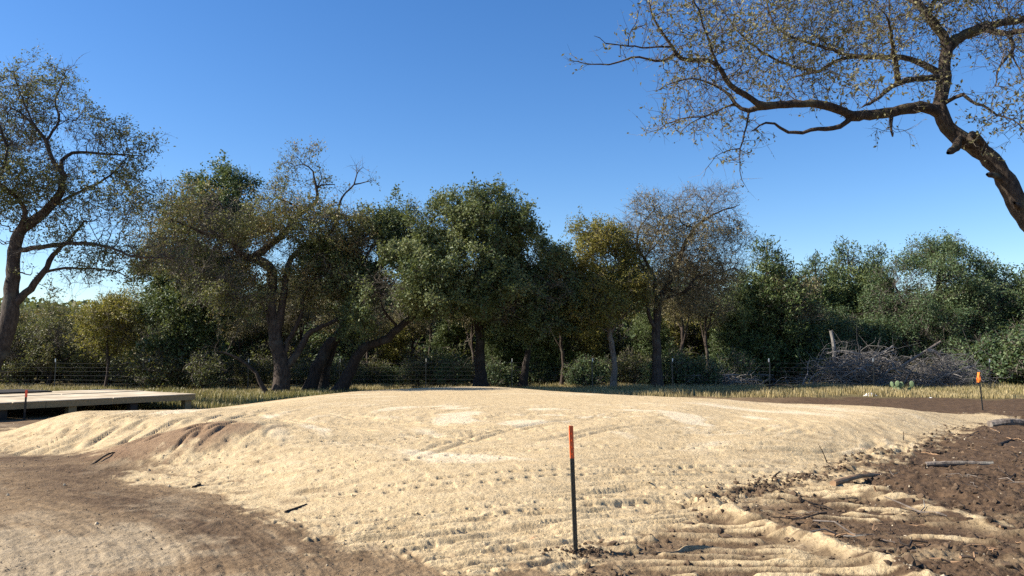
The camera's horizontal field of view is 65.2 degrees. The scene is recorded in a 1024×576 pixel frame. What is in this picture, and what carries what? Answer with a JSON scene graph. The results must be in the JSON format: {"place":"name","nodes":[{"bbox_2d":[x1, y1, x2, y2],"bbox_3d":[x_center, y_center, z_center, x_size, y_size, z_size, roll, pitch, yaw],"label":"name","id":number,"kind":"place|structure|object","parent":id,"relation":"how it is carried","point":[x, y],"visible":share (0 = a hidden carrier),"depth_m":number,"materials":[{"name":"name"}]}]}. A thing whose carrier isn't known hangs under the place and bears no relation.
{"place":"outdoors","nodes":[
{"label":"outdoors","id":0,"kind":"place"},
{"bbox_2d":[0,359,1023,575],"bbox_3d":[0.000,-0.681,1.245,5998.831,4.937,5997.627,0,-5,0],"label":"ground","id":1,"kind":"structure","parent":0,"point":[500,524],"depth_m":9.21,"materials":[{"name":"sand"}]},
{"bbox_2d":[0,389,51,393],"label":"dark platform","id":2,"kind":"structure","parent":1,"relation":"on","point":[9,391],"depth_m":23.27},
{"bbox_2d":[3,307,49,383],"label":"scrub oak tree","id":3,"kind":"object","parent":1,"relation":"on","point":[24,322],"visible":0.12,"depth_m":36.61,"materials":[{"name":"green plant"}]},
{"bbox_2d":[0,320,73,384],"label":"shrub","id":4,"kind":"object","parent":1,"relation":"on","point":[30,374],"visible":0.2,"depth_m":36.73,"materials":[{"name":"green plant"}]},
{"bbox_2d":[2,292,106,385],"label":"scrub oak tree","id":5,"kind":"object","parent":1,"relation":"on","point":[50,332],"visible":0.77,"depth_m":35.60,"materials":[{"name":"green plant"}]},
{"bbox_2d":[0,389,140,396],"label":"timber platform","id":6,"kind":"structure","parent":1,"relation":"on","point":[68,392],"depth_m":23.32,"materials":[{"name":"brown wood"}]},
{"bbox_2d":[61,357,105,384],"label":"shrub","id":7,"kind":"object","parent":1,"relation":"on","point":[84,373],"visible":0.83,"depth_m":36.50,"materials":[{"name":"green plant"}]},
{"bbox_2d":[59,349,124,386],"bbox_3d":[-19.494,3.577,37.737,3.187,2.428,3.990,-3,-5,32],"label":"shrub","id":8,"kind":"object","parent":1,"relation":"on","point":[102,374],"visible":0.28,"depth_m":37.46,"materials":[{"name":"green plant"}]},
{"bbox_2d":[0,391,195,419],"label":"timber platform","id":9,"kind":"structure","parent":1,"relation":"on","point":[69,403],"depth_m":21.33,"materials":[{"name":"grey wood"}]},
{"bbox_2d":[0,39,202,368],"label":"oak tree","id":10,"kind":"object","parent":1,"relation":"on","point":[13,299],"visible":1,"depth_m":25.18,"materials":[{"name":"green plant"}]},
{"bbox_2d":[62,283,147,386],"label":"yellow leaf tree","id":11,"kind":"object","parent":1,"relation":"on","point":[112,311],"visible":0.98,"depth_m":33.80,"materials":[{"name":"green plant"}]},
{"bbox_2d":[60,319,158,384],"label":"scrub oak tree","id":12,"kind":"object","parent":1,"relation":"on","point":[109,382],"visible":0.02,"depth_m":39.61,"materials":[{"name":"green plant"}]},
{"bbox_2d":[103,347,146,386],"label":"shrub","id":13,"kind":"object","parent":1,"relation":"on","point":[121,377],"visible":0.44,"depth_m":35.66,"materials":[{"name":"green plant"}]},
{"bbox_2d":[108,325,177,384],"bbox_3d":[-16.629,3.174,37.092,4.164,3.173,5.213,1,-5,-14],"label":"shrub","id":14,"kind":"object","parent":1,"relation":"on","point":[120,372],"visible":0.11,"depth_m":35.87,"materials":[{"name":"green plant"}]},
{"bbox_2d":[118,339,190,388],"bbox_3d":[-15.135,3.281,33.638,3.195,2.334,2.552,0,-5,0],"label":"shrub","id":15,"kind":"object","parent":1,"relation":"on","point":[161,374],"visible":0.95,"depth_m":33.45,"materials":[{"name":"green plant"}]},
{"bbox_2d":[138,337,218,388],"bbox_3d":[-14.275,3.200,34.604,2.945,2.693,3.687,-3,-6,33],"label":"shrub","id":16,"kind":"object","parent":1,"relation":"on","point":[176,373],"visible":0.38,"depth_m":34.20,"materials":[{"name":"green plant"}]},
{"bbox_2d":[121,149,275,376],"bbox_3d":[-14.088,-1.134,36.111,6.983,10.314,5.255,0,-5,0],"label":"evergreen oak tree","id":17,"kind":"object","parent":1,"relation":"on","point":[182,325],"visible":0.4,"depth_m":35.12,"materials":[{"name":"green plant"}]},
{"bbox_2d":[178,343,231,389],"bbox_3d":[-12.662,3.358,33.312,2.356,2.154,2.949,2,-5,-25],"label":"shrub","id":18,"kind":"object","parent":1,"relation":"on","point":[205,371],"visible":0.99,"depth_m":33.14,"materials":[{"name":"green plant"}]},
{"bbox_2d":[194,343,256,387],"bbox_3d":[-12.957,3.477,36.067,2.552,2.334,3.195,-4,-6,41],"label":"shrub","id":19,"kind":"object","parent":1,"relation":"on","point":[238,363],"visible":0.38,"depth_m":35.97,"materials":[{"name":"green plant"}]},
{"bbox_2d":[210,300,244,379],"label":"thin trunk tree","id":20,"kind":"object","parent":1,"relation":"on","point":[231,328],"visible":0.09,"depth_m":38.12,"materials":[{"name":"green plant"}]},
{"bbox_2d":[193,314,284,382],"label":"shrub","id":21,"kind":"object","parent":1,"relation":"on","point":[257,336],"visible":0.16,"depth_m":41.97,"materials":[{"name":"green plant"}]},
{"bbox_2d":[222,297,264,381],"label":"thin trunk tree","id":22,"kind":"object","parent":1,"relation":"on","point":[254,331],"visible":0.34,"depth_m":41.09,"materials":[{"name":"green plant"}]},
{"bbox_2d":[229,355,260,385],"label":"shrub","id":23,"kind":"object","parent":1,"relation":"on","point":[243,380],"visible":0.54,"depth_m":36.98,"materials":[{"name":"green plant"}]},
{"bbox_2d":[238,303,271,382],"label":"juniper tree","id":24,"kind":"object","parent":1,"relation":"on","point":[247,343],"visible":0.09,"depth_m":42.69,"materials":[{"name":"green plant"}]},
{"bbox_2d":[123,135,396,393],"bbox_3d":[-9.360,-0.923,30.998,10.916,10.287,5.577,1,-5,-17],"label":"oak tree","id":25,"kind":"object","parent":1,"relation":"on","point":[290,219],"visible":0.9,"depth_m":30.76,"materials":[{"name":"green plant"}]},
{"bbox_2d":[247,353,273,386],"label":"shrub","id":26,"kind":"object","parent":1,"relation":"on","point":[268,368],"visible":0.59,"depth_m":37.60,"materials":[{"name":"green plant"}]},
{"bbox_2d":[236,332,319,380],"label":"shrub","id":27,"kind":"object","parent":1,"relation":"on","point":[263,352],"visible":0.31,"depth_m":40.79,"materials":[{"name":"green plant"}]},
{"bbox_2d":[257,285,307,341],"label":"thin trunk tree","id":28,"kind":"object","parent":1,"relation":"on","point":[287,331],"visible":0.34,"depth_m":41.48,"materials":[{"name":"green plant"}]},
{"bbox_2d":[0,441,591,575],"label":"earth crumbs","id":29,"kind":"object","parent":1,"relation":"on","point":[205,515],"visible":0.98,"depth_m":7.27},
{"bbox_2d":[291,352,314,385],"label":"shrub","id":30,"kind":"object","parent":1,"relation":"on","point":[301,366],"visible":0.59,"depth_m":36.45,"materials":[{"name":"green plant"}]},
{"bbox_2d":[277,265,337,382],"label":"thin trunk tree","id":31,"kind":"object","parent":1,"relation":"on","point":[308,316],"visible":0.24,"depth_m":42.29,"materials":[{"name":"green plant"}]},
{"bbox_2d":[290,321,334,377],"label":"shrub","id":32,"kind":"object","parent":1,"relation":"on","point":[315,338],"visible":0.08,"depth_m":44.48,"materials":[{"name":"green plant"}]},
{"bbox_2d":[314,293,351,355],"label":"thin trunk tree","id":33,"kind":"object","parent":1,"relation":"on","point":[317,322],"visible":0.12,"depth_m":40.95,"materials":[{"name":"green plant"}]},
{"bbox_2d":[301,331,392,371],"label":"shrub","id":34,"kind":"object","parent":1,"relation":"on","point":[348,354],"visible":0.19,"depth_m":41.38,"materials":[{"name":"green plant"}]},
{"bbox_2d":[329,353,368,384],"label":"shrub","id":35,"kind":"object","parent":1,"relation":"on","point":[335,371],"visible":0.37,"depth_m":36.25,"materials":[{"name":"green plant"}]},
{"bbox_2d":[334,280,398,374],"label":"thin trunk tree","id":36,"kind":"object","parent":1,"relation":"on","point":[379,332],"visible":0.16,"depth_m":38.72,"materials":[{"name":"green plant"}]},
{"bbox_2d":[304,261,436,342],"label":"live oak tree","id":37,"kind":"object","parent":1,"relation":"on","point":[387,312],"visible":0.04,"depth_m":47.91,"materials":[{"name":"green plant"}]},
{"bbox_2d":[359,349,393,384],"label":"shrub","id":38,"kind":"object","parent":1,"relation":"on","point":[373,361],"visible":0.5,"depth_m":38.04,"materials":[{"name":"green plant"}]},
{"bbox_2d":[346,335,408,383],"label":"shrub","id":39,"kind":"object","parent":1,"relation":"on","point":[380,357],"visible":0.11,"depth_m":42.16,"materials":[{"name":"green plant"}]},
{"bbox_2d":[370,362,402,384],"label":"shrub","id":40,"kind":"object","parent":1,"relation":"on","point":[390,372],"visible":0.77,"depth_m":37.95,"materials":[{"name":"green plant"}]},
{"bbox_2d":[372,315,422,383],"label":"yellow leaf tree","id":41,"kind":"object","parent":1,"relation":"on","point":[391,350],"visible":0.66,"depth_m":41.15,"materials":[{"name":"green plant"}]},
{"bbox_2d":[386,282,439,383],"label":"thin trunk tree","id":42,"kind":"object","parent":1,"relation":"on","point":[419,325],"visible":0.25,"depth_m":41.96,"materials":[{"name":"green plant"}]},
{"bbox_2d":[392,346,435,386],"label":"shrub","id":43,"kind":"object","parent":1,"relation":"on","point":[415,370],"visible":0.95,"depth_m":37.38,"materials":[{"name":"green plant"}]},
{"bbox_2d":[286,171,549,391],"bbox_3d":[-3.751,-0.210,30.929,10.480,8.954,6.076,-1,-5,12],"label":"live oak tree","id":44,"kind":"object","parent":1,"relation":"on","point":[431,270],"visible":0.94,"depth_m":30.41,"materials":[{"name":"green plant"}]},
{"bbox_2d":[411,345,451,386],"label":"shrub","id":45,"kind":"object","parent":1,"relation":"on","point":[439,357],"visible":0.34,"depth_m":38.10,"materials":[{"name":"green plant"}]},
{"bbox_2d":[406,325,473,357],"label":"shrub","id":46,"kind":"object","parent":1,"relation":"on","point":[423,347],"visible":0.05,"depth_m":45.52,"materials":[{"name":"green plant"}]},
{"bbox_2d":[426,348,474,386],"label":"shrub","id":47,"kind":"object","parent":1,"relation":"on","point":[458,370],"visible":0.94,"depth_m":36.10,"materials":[{"name":"green plant"}]},
{"bbox_2d":[426,314,475,383],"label":"juniper tree","id":48,"kind":"object","parent":1,"relation":"on","point":[445,336],"visible":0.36,"depth_m":40.88,"materials":[{"name":"green plant"}]},
{"bbox_2d":[430,334,487,383],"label":"shrub","id":49,"kind":"object","parent":1,"relation":"on","point":[454,348],"visible":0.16,"depth_m":40.20,"materials":[{"name":"green plant"}]},
{"bbox_2d":[0,297,926,356],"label":"wood","id":50,"kind":"object","parent":1,"relation":"on","point":[29,303],"depth_m":92.24,"materials":[{"name":"green plant"}]},
{"bbox_2d":[445,267,500,385],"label":"thin trunk tree","id":51,"kind":"object","parent":1,"relation":"on","point":[472,328],"visible":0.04,"depth_m":38.21,"materials":[{"name":"brown plant"}]},
{"bbox_2d":[15,405,969,573],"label":"sand crumbs","id":52,"kind":"object","parent":1,"relation":"on","point":[542,508],"visible":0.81,"depth_m":10.03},
{"bbox_2d":[473,310,522,382],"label":"juniper tree","id":53,"kind":"object","parent":1,"relation":"on","point":[501,347],"visible":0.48,"depth_m":38.68,"materials":[{"name":"green plant"}]},
{"bbox_2d":[485,356,519,386],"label":"shrub","id":54,"kind":"object","parent":1,"relation":"on","point":[502,375],"visible":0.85,"depth_m":34.88,"materials":[{"name":"green plant"}]},
{"bbox_2d":[0,358,1021,389],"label":"wire fence","id":55,"kind":"object","parent":1,"relation":"on","point":[989,367],"visible":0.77,"depth_m":33.51,"materials":[{"name":"metal"}]},
{"bbox_2d":[1,381,1023,409],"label":"green weeds","id":56,"kind":"object","parent":1,"relation":"on","point":[207,399],"visible":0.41,"depth_m":28.79,"materials":[{"name":"plant"}]},
{"bbox_2d":[3,412,1023,575],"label":"pebbles","id":57,"kind":"object","parent":1,"relation":"on","point":[64,484],"visible":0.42,"depth_m":8.46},
{"bbox_2d":[442,231,588,386],"bbox_3d":[-0.015,0.715,33.025,6.378,6.772,5.159,0,-5,0],"label":"live oak tree","id":58,"kind":"object","parent":1,"relation":"on","point":[541,304],"visible":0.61,"depth_m":32.49,"materials":[{"name":"green plant"}]},
{"bbox_2d":[516,361,555,386],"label":"shrub","id":59,"kind":"object","parent":1,"relation":"on","point":[536,375],"visible":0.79,"depth_m":38.13,"materials":[{"name":"green plant"}]},
{"bbox_2d":[507,301,582,383],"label":"juniper tree","id":60,"kind":"object","parent":1,"relation":"on","point":[552,346],"visible":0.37,"depth_m":38.88,"materials":[{"name":"green plant"}]},
{"bbox_2d":[520,348,569,384],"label":"shrub","id":61,"kind":"object","parent":1,"relation":"on","point":[556,376],"visible":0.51,"depth_m":38.70,"materials":[{"name":"green plant"}]},
{"bbox_2d":[532,261,583,384],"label":"thin trunk tree","id":62,"kind":"object","parent":1,"relation":"on","point":[560,344],"visible":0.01,"depth_m":35.83,"materials":[{"name":"brown plant"}]},
{"bbox_2d":[569,426,577,551],"bbox_3d":[0.488,1.656,6.420,0.081,1.093,0.044,3,-5,-29],"label":"marker post","id":63,"kind":"object","parent":1,"relation":"on","point":[573,490],"visible":0.91,"depth_m":6.41,"materials":[{"name":"metal"}]},
{"bbox_2d":[559,363,598,386],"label":"shrub","id":64,"kind":"object","parent":1,"relation":"on","point":[582,381],"visible":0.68,"depth_m":34.92,"materials":[{"name":"green plant"}]},
{"bbox_2d":[538,542,625,561],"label":"dirt clods","id":65,"kind":"object","parent":1,"relation":"on","point":[583,550],"visible":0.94,"depth_m":6.35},
{"bbox_2d":[563,352,618,385],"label":"shrub","id":66,"kind":"object","parent":1,"relation":"on","point":[600,372],"visible":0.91,"depth_m":34.96,"materials":[{"name":"green plant"}]},
{"bbox_2d":[564,321,618,361],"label":"yellow leaf tree","id":67,"kind":"object","parent":1,"relation":"on","point":[596,349],"visible":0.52,"depth_m":39.22,"materials":[{"name":"green plant"}]},
{"bbox_2d":[552,206,660,386],"bbox_3d":[3.712,0.314,33.725,5.312,7.951,4.286,0,-5,0],"label":"yellowing oak tree","id":68,"kind":"object","parent":1,"relation":"on","point":[601,291],"visible":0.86,"depth_m":33.51,"materials":[{"name":"green plant"}]},
{"bbox_2d":[567,313,647,383],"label":"shrub","id":69,"kind":"object","parent":1,"relation":"on","point":[624,329],"visible":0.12,"depth_m":40.64,"materials":[{"name":"green plant"}]},
{"bbox_2d":[603,345,646,383],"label":"shrub","id":70,"kind":"object","parent":1,"relation":"on","point":[626,377],"visible":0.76,"depth_m":36.90,"materials":[{"name":"green plant"}]},
{"bbox_2d":[617,345,651,383],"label":"shrub","id":71,"kind":"object","parent":1,"relation":"on","point":[639,357],"visible":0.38,"depth_m":37.51,"materials":[{"name":"green plant"}]},
{"bbox_2d":[619,299,678,382],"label":"juniper tree","id":72,"kind":"object","parent":1,"relation":"on","point":[643,332],"visible":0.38,"depth_m":39.04,"materials":[{"name":"green plant"}]},
{"bbox_2d":[637,344,697,386],"bbox_3d":[6.968,3.529,35.542,2.658,2.106,2.236,-2,-5,24],"label":"shrub","id":73,"kind":"object","parent":1,"relation":"on","point":[679,365],"visible":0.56,"depth_m":35.16,"materials":[{"name":"green plant"}]},
{"bbox_2d":[661,308,703,351],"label":"yellow leaf tree","id":74,"kind":"object","parent":1,"relation":"on","point":[675,331],"visible":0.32,"depth_m":42.42,"materials":[{"name":"green plant"}]},
{"bbox_2d":[647,242,721,383],"bbox_3d":[7.738,1.217,36.544,3.897,6.688,3.750,-1,-5,6],"label":"thin trunk tree","id":75,"kind":"object","parent":1,"relation":"on","point":[680,317],"visible":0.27,"depth_m":36.03,"materials":[{"name":"green plant"}]},
{"bbox_2d":[662,348,708,385],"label":"shrub","id":76,"kind":"object","parent":1,"relation":"on","point":[678,369],"visible":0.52,"depth_m":35.16,"materials":[{"name":"green plant"}]},
{"bbox_2d":[610,178,764,387],"bbox_3d":[7.519,-0.343,34.611,7.001,9.384,3.584,0,-5,0],"label":"bare oak tree","id":77,"kind":"object","parent":1,"relation":"on","point":[680,255],"visible":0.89,"depth_m":34.41,"materials":[{"name":"brown plant"}]},
{"bbox_2d":[689,325,716,354],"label":"yellow leaf tree","id":78,"kind":"object","parent":1,"relation":"on","point":[699,334],"visible":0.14,"depth_m":42.68,"materials":[{"name":"green plant"}]},
{"bbox_2d":[681,351,726,385],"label":"shrub","id":79,"kind":"object","parent":1,"relation":"on","point":[713,374],"visible":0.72,"depth_m":34.98,"materials":[{"name":"green plant"}]},
{"bbox_2d":[673,256,745,365],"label":"thin trunk tree","id":80,"kind":"object","parent":1,"relation":"on","point":[707,324],"visible":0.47,"depth_m":37.28,"materials":[{"name":"green plant"}]},
{"bbox_2d":[667,355,796,386],"bbox_3d":[9.653,3.698,35.782,6.351,1.604,4.009,-1,-5,15],"label":"brush pile","id":81,"kind":"object","parent":1,"relation":"on","point":[730,381],"visible":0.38,"depth_m":35.44,"materials":[{"name":"grey wood"}]},
{"bbox_2d":[708,343,760,383],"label":"shrub","id":82,"kind":"object","parent":1,"relation":"on","point":[743,367],"visible":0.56,"depth_m":36.41,"materials":[{"name":"green plant"}]},
{"bbox_2d":[703,266,767,381],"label":"juniper tree","id":83,"kind":"object","parent":1,"relation":"on","point":[720,341],"visible":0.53,"depth_m":38.27,"materials":[{"name":"green plant"}]},
{"bbox_2d":[709,233,836,383],"bbox_3d":[12.999,1.125,39.717,6.792,8.112,5.228,1,-5,-17],"label":"juniper tree","id":84,"kind":"object","parent":1,"relation":"on","point":[776,346],"visible":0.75,"depth_m":38.76,"materials":[{"name":"green plant"}]},
{"bbox_2d":[562,0,1023,231],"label":"oak tree","id":85,"kind":"object","parent":1,"relation":"on","point":[974,144],"visible":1,"depth_m":11.12,"materials":[{"name":"brown plant"}]},
{"bbox_2d":[762,269,832,384],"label":"thin trunk tree","id":86,"kind":"object","parent":1,"relation":"on","point":[815,288],"visible":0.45,"depth_m":39.05,"materials":[{"name":"green plant"}]},
{"bbox_2d":[773,291,824,384],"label":"juniper tree","id":87,"kind":"object","parent":1,"relation":"on","point":[787,368],"visible":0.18,"depth_m":39.84,"materials":[{"name":"green plant"}]},
{"bbox_2d":[581,415,1023,575],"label":"earth clods","id":88,"kind":"object","parent":1,"relation":"on","point":[909,558],"visible":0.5,"depth_m":7.43,"materials":[{"name":"soil"}]},
{"bbox_2d":[674,424,968,511],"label":"berm clods","id":89,"kind":"object","parent":1,"relation":"on","point":[760,489],"visible":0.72,"depth_m":9.61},
{"bbox_2d":[792,249,864,381],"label":"juniper tree","id":90,"kind":"object","parent":1,"relation":"on","point":[826,293],"visible":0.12,"depth_m":44.63,"materials":[{"name":"green plant"}]},
{"bbox_2d":[766,335,934,387],"bbox_3d":[15.556,3.119,36.376,8.428,2.882,5.194,0,-5,0],"label":"brush pile","id":91,"kind":"object","parent":1,"relation":"on","point":[865,367],"visible":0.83,"depth_m":36.00,"materials":[{"name":"grey wood"}]},
{"bbox_2d":[811,301,901,381],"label":"live oak tree","id":92,"kind":"object","parent":1,"relation":"on","point":[844,330],"visible":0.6,"depth_m":40.74,"materials":[{"name":"green plant"}]},
{"bbox_2d":[830,473,883,485],"bbox_3d":[4.326,2.362,9.949,1.549,0.112,0.080,5,-7,-44],"label":"log","id":93,"kind":"object","parent":1,"relation":"on","point":[839,481],"visible":0.93,"depth_m":9.71,"materials":[{"name":"brown wood"}]},
{"bbox_2d":[821,235,905,379],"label":"juniper tree","id":94,"kind":"object","parent":1,"relation":"on","point":[838,268],"visible":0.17,"depth_m":45.72,"materials":[{"name":"green plant"}]},
{"bbox_2d":[852,240,907,379],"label":"juniper tree","id":95,"kind":"object","parent":1,"relation":"on","point":[876,255],"visible":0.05,"depth_m":46.86,"materials":[{"name":"green plant"}]},
{"bbox_2d":[850,227,1020,382],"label":"live oak tree","id":96,"kind":"object","parent":1,"relation":"on","point":[942,263],"visible":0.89,"depth_m":41.41,"materials":[{"name":"green plant"}]},
{"bbox_2d":[877,331,1009,386],"bbox_3d":[19.255,3.180,35.888,5.592,2.672,4.541,-1,-5,17],"label":"brush pile","id":97,"kind":"object","parent":1,"relation":"on","point":[957,375],"visible":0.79,"depth_m":35.37,"materials":[{"name":"grey wood"}]},
{"bbox_2d":[925,461,993,466],"bbox_3d":[6.351,2.499,11.363,0.912,0.097,0.082,0,-5,5],"label":"log","id":98,"kind":"object","parent":1,"relation":"on","point":[941,463],"visible":0.93,"depth_m":11.34,"materials":[{"name":"grey wood"}]},
{"bbox_2d":[943,329,1003,383],"bbox_3d":[22.764,3.442,38.855,3.161,2.977,3.757,-4,-6,41],"label":"shrub","id":99,"kind":"object","parent":1,"relation":"on","point":[962,348],"visible":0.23,"depth_m":38.44,"materials":[{"name":"green plant"}]},
{"bbox_2d":[943,259,1023,380],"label":"live oak tree","id":100,"kind":"object","parent":1,"relation":"on","point":[1001,275],"visible":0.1,"depth_m":43.41,"materials":[{"name":"green plant"}]},
{"bbox_2d":[954,324,1023,385],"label":"shrub","id":101,"kind":"object","parent":1,"relation":"on","point":[986,339],"visible":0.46,"depth_m":37.83,"materials":[{"name":"green plant"}]},
{"bbox_2d":[959,263,1023,339],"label":"live oak tree","id":102,"kind":"object","parent":1,"relation":"on","point":[1019,286],"visible":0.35,"depth_m":41.53,"materials":[{"name":"green plant"}]},
{"bbox_2d":[972,311,1023,384],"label":"shrub","id":103,"kind":"object","parent":1,"relation":"on","point":[1016,324],"visible":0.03,"depth_m":39.57,"materials":[{"name":"green plant"}]},
{"bbox_2d":[977,316,1023,384],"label":"shrub","id":104,"kind":"object","parent":1,"relation":"on","point":[1017,346],"visible":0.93,"depth_m":36.76,"materials":[{"name":"green plant"}]},
{"bbox_2d":[987,418,1023,426],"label":"log","id":105,"kind":"object","parent":1,"relation":"on","point":[1003,421],"visible":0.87,"depth_m":17.28,"materials":[{"name":"grey wood"}]},
{"bbox_2d":[0,381,1023,398],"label":"dry grass","id":106,"kind":"structure","parent":0,"point":[771,392],"depth_m":31.07,"materials":[{"name":"plant"}]},
{"bbox_2d":[0,0,1023,307],"label":"sky","id":107,"kind":"structure","parent":0,"point":[435,94],"materials":[{"name":"blue"}]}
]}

